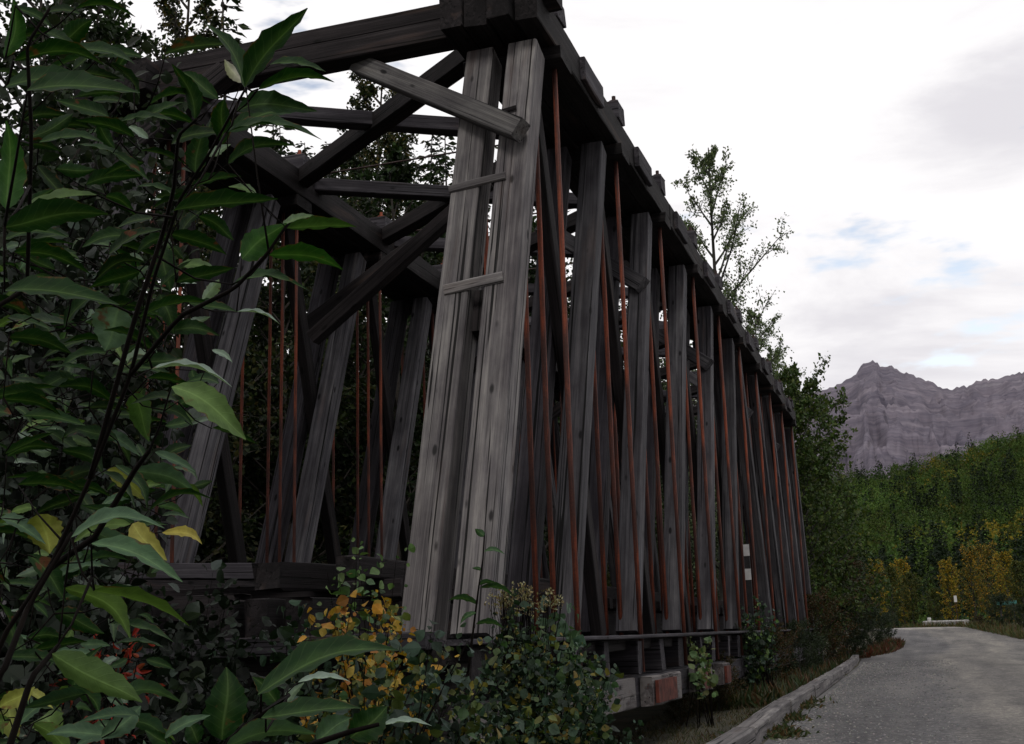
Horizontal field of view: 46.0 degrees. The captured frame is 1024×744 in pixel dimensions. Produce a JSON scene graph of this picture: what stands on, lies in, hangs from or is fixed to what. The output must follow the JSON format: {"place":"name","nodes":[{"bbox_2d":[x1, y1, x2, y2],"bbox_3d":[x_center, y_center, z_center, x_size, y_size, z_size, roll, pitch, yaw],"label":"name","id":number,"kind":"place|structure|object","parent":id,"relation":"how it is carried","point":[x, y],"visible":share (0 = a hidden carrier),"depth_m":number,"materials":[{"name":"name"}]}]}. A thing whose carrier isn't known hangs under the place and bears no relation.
{"place":"outdoors","nodes":[
{"label":"outdoors","id":0,"kind":"place"},
{"bbox_2d":[0,0,1023,390],"label":"sky","id":1,"kind":"structure","parent":0,"point":[888,135],"materials":[{"name":"white"}]},
{"bbox_2d":[608,691,770,743],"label":"grass","id":2,"kind":"structure","parent":0,"point":[671,731],"depth_m":17.43,"materials":[{"name":"green plant"}]},
{"bbox_2d":[585,622,1023,743],"bbox_3d":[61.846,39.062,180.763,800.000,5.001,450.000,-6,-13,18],"label":"ground","id":3,"kind":"structure","parent":0,"point":[624,719],"depth_m":20.36,"materials":[{"name":"soil"}]},
{"bbox_2d":[0,204,154,563],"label":"leafy tree","id":4,"kind":"object","parent":3,"relation":"on","point":[124,398],"visible":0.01,"depth_m":18.45,"materials":[{"name":"green plant"}]},
{"bbox_2d":[0,0,180,425],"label":"leafy tree","id":5,"kind":"object","parent":3,"relation":"on","point":[104,26],"visible":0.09,"depth_m":22.68,"materials":[{"name":"green plant"}]},
{"bbox_2d":[0,0,199,603],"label":"willow shrub","id":6,"kind":"object","parent":3,"relation":"on","point":[139,196],"visible":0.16,"depth_m":7.45,"materials":[{"name":"green plant"}]},
{"bbox_2d":[0,196,200,734],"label":"willow shrub","id":7,"kind":"object","parent":3,"relation":"on","point":[13,492],"visible":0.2,"depth_m":5.37,"materials":[{"name":"green plant"}]},
{"bbox_2d":[49,628,164,743],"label":"red fireweed","id":8,"kind":"object","parent":3,"relation":"on","point":[127,650],"visible":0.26,"depth_m":4.05,"materials":[{"name":"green plant"}]},
{"bbox_2d":[43,5,170,530],"bbox_3d":[-8.606,-1.235,23.596,4.541,16.278,5.024,0,-13,-7],"label":"spruce tree","id":9,"kind":"object","parent":3,"relation":"on","point":[99,11],"depth_m":24.96,"materials":[{"name":"green plant"}]},
{"bbox_2d":[0,460,221,743],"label":"willow shrub","id":10,"kind":"object","parent":3,"relation":"on","point":[17,676],"visible":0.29,"depth_m":4.54,"materials":[{"name":"green plant"}]},
{"bbox_2d":[2,6,278,551],"bbox_3d":[-9.638,-0.369,29.077,8.214,16.936,7.857,0,-13,-10],"label":"leafy tree","id":11,"kind":"object","parent":3,"relation":"on","point":[219,213],"depth_m":29.67,"materials":[{"name":"green plant"}]},
{"bbox_2d":[64,0,260,505],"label":"leafy tree","id":12,"kind":"object","parent":3,"relation":"on","point":[173,23],"visible":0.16,"depth_m":26.95,"materials":[{"name":"green plant"}]},
{"bbox_2d":[0,0,355,743],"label":"poplar sapling","id":13,"kind":"object","parent":3,"relation":"on","point":[82,668],"visible":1,"depth_m":2.11,"materials":[{"name":"green plant"}]},
{"bbox_2d":[103,554,297,743],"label":"green shrub","id":14,"kind":"object","parent":3,"relation":"on","point":[213,672],"visible":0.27,"depth_m":6.96,"materials":[{"name":"green plant"}]},
{"bbox_2d":[118,186,293,563],"bbox_3d":[-6.370,1.569,23.278,4.855,10.465,5.076,-13,-17,42],"label":"leafy tree","id":15,"kind":"object","parent":3,"relation":"on","point":[252,355],"visible":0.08,"depth_m":23.52,"materials":[{"name":"green plant"}]},
{"bbox_2d":[169,0,326,563],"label":"tree","id":16,"kind":"object","parent":3,"relation":"on","point":[243,26],"visible":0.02,"depth_m":28.29,"materials":[{"name":"green plant"}]},
{"bbox_2d":[151,136,353,563],"bbox_3d":[-6.995,0.908,30.177,5.570,14.889,5.101,2,-13,-19],"label":"leafy tree","id":17,"kind":"object","parent":3,"relation":"on","point":[281,153],"visible":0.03,"depth_m":29.32,"materials":[{"name":"green plant"}]},
{"bbox_2d":[185,600,354,743],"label":"green shrub","id":18,"kind":"object","parent":3,"relation":"on","point":[284,634],"visible":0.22,"depth_m":8.28,"materials":[{"name":"green plant"}]},
{"bbox_2d":[244,125,318,546],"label":"spruce tree","id":19,"kind":"object","parent":3,"relation":"on","point":[284,140],"visible":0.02,"depth_m":39.56,"materials":[{"name":"green plant"}]},
{"bbox_2d":[243,124,320,544],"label":"spruce tree","id":20,"kind":"object","parent":3,"relation":"on","point":[268,131],"visible":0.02,"depth_m":43.27,"materials":[{"name":"green plant"}]},
{"bbox_2d":[173,238,400,564],"bbox_3d":[-5.301,1.937,27.353,5.601,11.548,5.357,-1,-12,-4],"label":"leafy tree","id":21,"kind":"object","parent":3,"relation":"on","point":[310,270],"visible":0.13,"depth_m":27.84,"materials":[{"name":"green plant"}]},
{"bbox_2d":[145,634,430,743],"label":"poplar shoot","id":22,"kind":"object","parent":3,"relation":"on","point":[224,712],"visible":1,"depth_m":1.68,"materials":[{"name":"green plant"}]},
{"bbox_2d":[288,141,335,439],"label":"spruce tree","id":23,"kind":"object","parent":3,"relation":"on","point":[304,150],"visible":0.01,"depth_m":45.14,"materials":[{"name":"green plant"}]},
{"bbox_2d":[291,142,378,562],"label":"spruce tree","id":24,"kind":"object","parent":3,"relation":"on","point":[346,199],"depth_m":34.08,"materials":[{"name":"green plant"}]},
{"bbox_2d":[256,261,422,559],"bbox_3d":[-3.911,2.393,31.113,5.611,12.096,5.866,-4,-13,12],"label":"leafy tree","id":25,"kind":"object","parent":3,"relation":"on","point":[353,415],"visible":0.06,"depth_m":30.24,"materials":[{"name":"green plant"}]},
{"bbox_2d":[286,154,400,557],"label":"leafy tree","id":26,"kind":"object","parent":3,"relation":"on","point":[344,172],"visible":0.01,"depth_m":42.21,"materials":[{"name":"green plant"}]},
{"bbox_2d":[264,141,454,559],"bbox_3d":[-3.072,1.067,29.959,5.316,14.209,4.868,8,-16,-37],"label":"leafy tree","id":27,"kind":"object","parent":3,"relation":"on","point":[402,175],"visible":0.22,"depth_m":30.45,"materials":[{"name":"green plant"}]},
{"bbox_2d":[305,72,432,553],"bbox_3d":[-4.559,-0.283,37.225,5.692,20.075,6.115,7,-15,-35],"label":"leafy tree","id":28,"kind":"object","parent":3,"relation":"on","point":[366,92],"visible":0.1,"depth_m":38.94,"materials":[{"name":"green plant"}]},
{"bbox_2d":[325,536,415,708],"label":"young birch","id":29,"kind":"object","parent":3,"relation":"on","point":[344,590],"visible":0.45,"depth_m":8.46,"materials":[{"name":"green plant"}]},
{"bbox_2d":[291,572,458,743],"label":"yellow shrub","id":30,"kind":"object","parent":3,"relation":"on","point":[374,661],"visible":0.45,"depth_m":7.34,"materials":[{"name":"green plant"}]},
{"bbox_2d":[341,233,445,527],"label":"leafy tree","id":31,"kind":"object","parent":3,"relation":"on","point":[428,346],"visible":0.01,"depth_m":34.18,"materials":[{"name":"green plant"}]},
{"bbox_2d":[338,132,451,552],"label":"leafy tree","id":32,"kind":"object","parent":3,"relation":"on","point":[403,139],"visible":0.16,"depth_m":34.43,"materials":[{"name":"green plant"}]},
{"bbox_2d":[284,616,513,743],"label":"green shrub","id":33,"kind":"object","parent":3,"relation":"on","point":[430,677],"visible":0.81,"depth_m":6.25,"materials":[{"name":"green plant"}]},
{"bbox_2d":[0,0,818,743],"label":"timber bridge","id":34,"kind":"structure","parent":3,"relation":"on","point":[586,486],"depth_m":15.97,"materials":[{"name":"wood"}]},
{"bbox_2d":[393,135,450,471],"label":"spruce tree","id":35,"kind":"object","parent":3,"relation":"on","point":[432,150],"visible":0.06,"depth_m":39.07,"materials":[{"name":"green plant"}]},
{"bbox_2d":[119,147,743,598],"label":"woods","id":36,"kind":"object","parent":3,"relation":"on","point":[247,497],"visible":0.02,"depth_m":30.44,"materials":[{"name":"green plant"}]},
{"bbox_2d":[339,668,561,743],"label":"green shrub","id":37,"kind":"object","parent":3,"relation":"on","point":[463,713],"visible":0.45,"depth_m":6.44,"materials":[{"name":"green plant"}]},
{"bbox_2d":[427,135,483,274],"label":"spruce tree","id":38,"kind":"object","parent":3,"relation":"on","point":[448,148],"visible":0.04,"depth_m":43.39,"materials":[{"name":"green plant"}]},
{"bbox_2d":[448,529,513,721],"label":"young sapling","id":39,"kind":"object","parent":3,"relation":"on","point":[491,583],"visible":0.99,"depth_m":7.33,"materials":[{"name":"green plant"}]},
{"bbox_2d":[484,581,564,741],"bbox_3d":[0.106,2.326,8.408,0.620,1.712,0.318,-6,-13,18],"label":"seed head plant","id":40,"kind":"object","parent":3,"relation":"on","point":[505,602],"visible":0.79,"depth_m":8.53,"materials":[{"name":"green plant"}]},
{"bbox_2d":[488,207,571,574],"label":"leafy tree","id":41,"kind":"object","parent":3,"relation":"on","point":[532,273],"visible":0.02,"depth_m":44.76,"materials":[{"name":"green plant"}]},
{"bbox_2d":[447,588,623,743],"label":"green shrub","id":42,"kind":"object","parent":3,"relation":"on","point":[538,682],"visible":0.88,"depth_m":7.91,"materials":[{"name":"green plant"}]},
{"bbox_2d":[514,263,568,570],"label":"leafy tree","id":43,"kind":"object","parent":3,"relation":"on","point":[514,501],"depth_m":52.34,"materials":[{"name":"green plant"}]},
{"bbox_2d":[523,595,586,729],"bbox_3d":[0.364,2.409,8.662,0.639,1.617,0.474,-13,-16,40],"label":"green shrub","id":44,"kind":"object","parent":3,"relation":"on","point":[574,636],"visible":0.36,"depth_m":8.77,"materials":[{"name":"green plant"}]},
{"bbox_2d":[559,652,643,743],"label":"green shrub","id":45,"kind":"object","parent":3,"relation":"on","point":[626,729],"visible":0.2,"depth_m":9.10,"materials":[{"name":"green plant"}]},
{"bbox_2d":[544,341,666,586],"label":"leafy tree","id":46,"kind":"object","parent":3,"relation":"on","point":[608,574],"depth_m":59.17,"materials":[{"name":"green plant"}]},
{"bbox_2d":[685,636,717,728],"bbox_3d":[2.790,4.538,17.711,0.449,1.329,0.617,0,-13,-7],"label":"shrub","id":47,"kind":"object","parent":3,"relation":"on","point":[712,680],"visible":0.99,"depth_m":17.71,"materials":[{"name":"green plant"}]},
{"bbox_2d":[701,650,746,709],"bbox_3d":[3.691,5.448,21.208,1.041,1.108,1.070,1,-13,-11],"label":"shrub","id":48,"kind":"object","parent":3,"relation":"on","point":[723,696],"visible":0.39,"depth_m":21.27,"materials":[{"name":"green plant"}]},
{"bbox_2d":[659,143,798,631],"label":"poplar tree","id":49,"kind":"object","parent":3,"relation":"on","point":[707,163],"visible":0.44,"depth_m":51.63,"materials":[{"name":"green plant"}]},
{"bbox_2d":[705,726,754,743],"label":"kerb timber","id":50,"kind":"object","parent":3,"relation":"on","point":[739,735],"visible":1,"depth_m":11.87,"materials":[{"name":"grey wood"}]},
{"bbox_2d":[723,622,765,691],"bbox_3d":[4.478,5.712,23.690,1.255,1.569,1.205,-8,-14,24],"label":"shrub","id":51,"kind":"object","parent":3,"relation":"on","point":[747,653],"visible":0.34,"depth_m":23.54,"materials":[{"name":"green plant"}]},
{"bbox_2d":[743,543,758,682],"bbox_3d":[5.396,5.538,27.161,0.136,3.316,0.060,-6,-13,18],"label":"striped post","id":52,"kind":"object","parent":3,"relation":"on","point":[746,552],"visible":0.64,"depth_m":27.32,"materials":[{"name":"black paint"}]},
{"bbox_2d":[721,595,782,689],"bbox_3d":[4.816,5.367,23.504,1.089,2.019,1.145,8,-16,-39],"label":"green shrub","id":53,"kind":"object","parent":3,"relation":"on","point":[761,640],"visible":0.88,"depth_m":23.42,"materials":[{"name":"green plant"}]},
{"bbox_2d":[736,700,790,743],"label":"kerb timber","id":54,"kind":"object","parent":3,"relation":"on","point":[762,721],"visible":0.74,"depth_m":14.46,"materials":[{"name":"grey wood"}]},
{"bbox_2d":[715,307,834,552],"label":"poplar tree","id":55,"kind":"object","parent":3,"relation":"on","point":[765,331],"visible":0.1,"depth_m":57.27,"materials":[{"name":"green plant"}]},
{"bbox_2d":[712,674,847,740],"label":"kerb weeds","id":56,"kind":"object","parent":3,"relation":"on","point":[785,730],"visible":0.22,"depth_m":14.92,"materials":[{"name":"green plant"}]},
{"bbox_2d":[757,622,803,682],"bbox_3d":[5.645,6.343,26.865,1.568,1.624,1.524,-7,-14,24],"label":"shrub","id":57,"kind":"object","parent":3,"relation":"on","point":[784,659],"visible":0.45,"depth_m":26.73,"materials":[{"name":"green plant"}]},
{"bbox_2d":[692,642,884,712],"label":"weeds","id":58,"kind":"object","parent":3,"relation":"on","point":[761,694],"visible":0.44,"depth_m":22.27,"materials":[{"name":"green plant"}]},
{"bbox_2d":[778,685,814,712],"bbox_3d":[4.615,5.293,19.479,0.241,0.249,4.684,-6,-13,17],"label":"kerb timber","id":59,"kind":"object","parent":3,"relation":"on","point":[798,696],"visible":0.66,"depth_m":18.99,"materials":[{"name":"grey wood"}]},
{"bbox_2d":[766,345,835,551],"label":"poplar tree","id":60,"kind":"object","parent":3,"relation":"on","point":[770,351],"visible":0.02,"depth_m":64.02,"materials":[{"name":"green plant"}]},
{"bbox_2d":[782,617,828,673],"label":"shrub","id":61,"kind":"object","parent":3,"relation":"on","point":[793,623],"visible":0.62,"depth_m":31.38,"materials":[{"name":"green plant"}]},
{"bbox_2d":[792,629,832,667],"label":"shrub","id":62,"kind":"object","parent":3,"relation":"on","point":[811,638],"visible":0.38,"depth_m":35.06,"materials":[{"name":"green plant"}]},
{"bbox_2d":[743,394,885,662],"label":"round tree","id":63,"kind":"object","parent":3,"relation":"on","point":[804,465],"visible":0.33,"depth_m":42.59,"materials":[{"name":"green plant"}]},
{"bbox_2d":[804,674,833,697],"bbox_3d":[6.112,6.238,23.971,0.247,0.249,4.959,-6,-13,17],"label":"kerb timber","id":64,"kind":"object","parent":3,"relation":"on","point":[821,684],"visible":0.81,"depth_m":23.53,"materials":[{"name":"grey wood"}]},
{"bbox_2d":[803,586,858,665],"bbox_3d":[9.998,8.129,38.278,2.645,2.740,2.572,5,-14,-29],"label":"shrub","id":65,"kind":"object","parent":3,"relation":"on","point":[812,604],"visible":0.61,"depth_m":37.77,"materials":[{"name":"green plant"}]},
{"bbox_2d":[824,667,843,683],"bbox_3d":[7.582,7.171,28.408,0.247,0.260,4.569,-6,-13,17],"label":"kerb timber","id":66,"kind":"object","parent":3,"relation":"on","point":[837,674],"visible":0.69,"depth_m":28.16,"materials":[{"name":"grey wood"}]},
{"bbox_2d":[797,450,872,616],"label":"round tree","id":67,"kind":"object","parent":3,"relation":"on","point":[829,528],"visible":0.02,"depth_m":47.99,"materials":[{"name":"green plant"}]},
{"bbox_2d":[809,523,861,633],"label":"leafy tree","id":68,"kind":"object","parent":3,"relation":"on","point":[845,550],"visible":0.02,"depth_m":53.56,"materials":[{"name":"green plant"}]},
{"bbox_2d":[774,353,897,655],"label":"round tree","id":69,"kind":"object","parent":3,"relation":"on","point":[790,380],"visible":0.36,"depth_m":45.14,"materials":[{"name":"green plant"}]},
{"bbox_2d":[836,662,851,675],"bbox_3d":[9.047,8.123,32.914,0.246,0.255,5.066,-6,-13,17],"label":"kerb timber","id":70,"kind":"object","parent":3,"relation":"on","point":[847,666],"visible":0.57,"depth_m":33.13,"materials":[{"name":"grey wood"}]},
{"bbox_2d":[809,542,886,656],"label":"shrub","id":71,"kind":"object","parent":3,"relation":"on","point":[858,565],"visible":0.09,"depth_m":47.50,"materials":[{"name":"green plant"}]},
{"bbox_2d":[844,658,856,668],"bbox_3d":[10.495,9.058,37.373,0.246,0.258,4.493,-6,-13,16],"label":"kerb timber","id":72,"kind":"object","parent":3,"relation":"on","point":[853,661],"visible":0.56,"depth_m":37.19,"materials":[{"name":"grey wood"}]},
{"bbox_2d":[822,593,879,655],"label":"shrub","id":73,"kind":"object","parent":3,"relation":"on","point":[856,640],"visible":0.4,"depth_m":45.17,"materials":[{"name":"green plant"}]},
{"bbox_2d":[850,655,858,663],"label":"kerb timber","id":74,"kind":"object","parent":3,"relation":"on","point":[856,657],"visible":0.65,"depth_m":41.98,"materials":[{"name":"grey wood"}]},
{"bbox_2d":[848,567,872,620],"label":"aspen tree","id":75,"kind":"object","parent":3,"relation":"on","point":[865,581],"visible":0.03,"depth_m":94.67,"materials":[{"name":"green plant"}]},
{"bbox_2d":[837,558,890,646],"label":"shrub","id":76,"kind":"object","parent":3,"relation":"on","point":[864,578],"visible":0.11,"depth_m":58.68,"materials":[{"name":"green plant"}]},
{"bbox_2d":[834,635,906,657],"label":"red grass","id":77,"kind":"structure","parent":3,"relation":"on","point":[882,648],"depth_m":51.58,"materials":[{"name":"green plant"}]},
{"bbox_2d":[850,603,899,645],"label":"shrub","id":78,"kind":"object","parent":3,"relation":"on","point":[869,641],"visible":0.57,"depth_m":56.23,"materials":[{"name":"green plant"}]},
{"bbox_2d":[863,557,887,628],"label":"aspen tree","id":79,"kind":"object","parent":3,"relation":"on","point":[881,570],"visible":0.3,"depth_m":105.71,"materials":[{"name":"green plant"}]},
{"bbox_2d":[866,612,899,638],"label":"shrub","id":80,"kind":"object","parent":3,"relation":"on","point":[891,622],"visible":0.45,"depth_m":65.43,"materials":[{"name":"green plant"}]},
{"bbox_2d":[877,566,905,627],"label":"aspen tree","id":81,"kind":"object","parent":3,"relation":"on","point":[892,576],"visible":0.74,"depth_m":110.74,"materials":[{"name":"green plant"}]},
{"bbox_2d":[889,556,911,627],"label":"aspen tree","id":82,"kind":"object","parent":3,"relation":"on","point":[899,564],"visible":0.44,"depth_m":116.34,"materials":[{"name":"green plant"}]},
{"bbox_2d":[899,571,924,627],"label":"aspen tree","id":83,"kind":"object","parent":3,"relation":"on","point":[913,594],"visible":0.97,"depth_m":111.93,"materials":[{"name":"green plant"}]},
{"bbox_2d":[922,620,943,625],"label":"barrier log","id":84,"kind":"object","parent":3,"relation":"on","point":[926,622],"visible":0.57,"depth_m":98.13,"materials":[{"name":"grey wood"}]},
{"bbox_2d":[922,587,945,626],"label":"aspen tree","id":85,"kind":"object","parent":3,"relation":"on","point":[936,605],"visible":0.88,"depth_m":120.59,"materials":[{"name":"green plant"}]},
{"bbox_2d":[934,556,963,619],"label":"aspen tree","id":86,"kind":"object","parent":3,"relation":"on","point":[947,566],"visible":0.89,"depth_m":118.48,"materials":[{"name":"green plant"}]},
{"bbox_2d":[876,616,1023,639],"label":"roadside grass","id":87,"kind":"structure","parent":3,"relation":"on","point":[1000,629],"depth_m":77.79,"materials":[{"name":"green plant"}]},
{"bbox_2d":[942,619,968,625],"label":"barrier log","id":88,"kind":"object","parent":3,"relation":"on","point":[953,621],"visible":0.52,"depth_m":94.59,"materials":[{"name":"grey wood"}]},
{"bbox_2d":[954,596,957,619],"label":"delineator","id":89,"kind":"object","parent":3,"relation":"on","point":[955,599],"visible":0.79,"depth_m":96.08,"materials":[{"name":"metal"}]},
{"bbox_2d":[952,542,988,621],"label":"aspen tree","id":90,"kind":"object","parent":3,"relation":"on","point":[969,554],"visible":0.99,"depth_m":114.29,"materials":[{"name":"green plant"}]},
{"bbox_2d":[967,615,985,625],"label":"shrub","id":91,"kind":"object","parent":3,"relation":"on","point":[979,618],"visible":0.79,"depth_m":84.19,"materials":[{"name":"green plant"}]},
{"bbox_2d":[972,538,1005,620],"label":"aspen tree","id":92,"kind":"object","parent":3,"relation":"on","point":[987,552],"visible":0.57,"depth_m":119.56,"materials":[{"name":"green plant"}]},
{"bbox_2d":[982,593,1020,626],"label":"shrub","id":93,"kind":"object","parent":3,"relation":"on","point":[996,600],"visible":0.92,"depth_m":78.31,"materials":[{"name":"green plant"}]},
{"bbox_2d":[991,548,1018,619],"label":"aspen tree","id":94,"kind":"object","parent":3,"relation":"on","point":[1001,556],"visible":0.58,"depth_m":109.95,"materials":[{"name":"green plant"}]},
{"bbox_2d":[997,600,1016,618],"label":"road sign","id":95,"kind":"object","parent":3,"relation":"on","point":[1015,602],"visible":0.24,"depth_m":83.85,"materials":[{"name":"metal"}]},
{"bbox_2d":[1003,559,1023,614],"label":"aspen tree","id":96,"kind":"object","parent":3,"relation":"on","point":[1019,566],"visible":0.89,"depth_m":101.93,"materials":[{"name":"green plant"}]},
{"bbox_2d":[1007,603,1023,626],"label":"shrub","id":97,"kind":"object","parent":3,"relation":"on","point":[1018,608],"visible":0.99,"depth_m":72.67,"materials":[{"name":"green plant"}]},
{"bbox_2d":[694,455,1022,628],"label":"hill","id":98,"kind":"structure","parent":0,"point":[947,551],"depth_m":281.77,"materials":[{"name":"green plant"}]},
{"bbox_2d":[549,425,1023,629],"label":"forest","id":99,"kind":"object","parent":98,"relation":"on","point":[932,535],"visible":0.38,"depth_m":277.62,"materials":[{"name":"green plant"}]},
{"bbox_2d":[696,360,1023,484],"bbox_3d":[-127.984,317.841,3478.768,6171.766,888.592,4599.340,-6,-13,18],"label":"mountain","id":100,"kind":"structure","parent":0,"point":[897,416],"depth_m":2911.37,"materials":[{"name":"grey stone"}]},
{"bbox_2d":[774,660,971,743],"bbox_3d":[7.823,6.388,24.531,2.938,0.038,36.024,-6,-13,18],"label":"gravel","id":101,"kind":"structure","parent":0,"point":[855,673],"depth_m":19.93,"materials":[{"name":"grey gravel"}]},
{"bbox_2d":[764,627,1023,743],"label":"road","id":102,"kind":"structure","parent":0,"point":[989,669],"depth_m":20.90,"materials":[{"name":"grey asphalt"}]}
]}

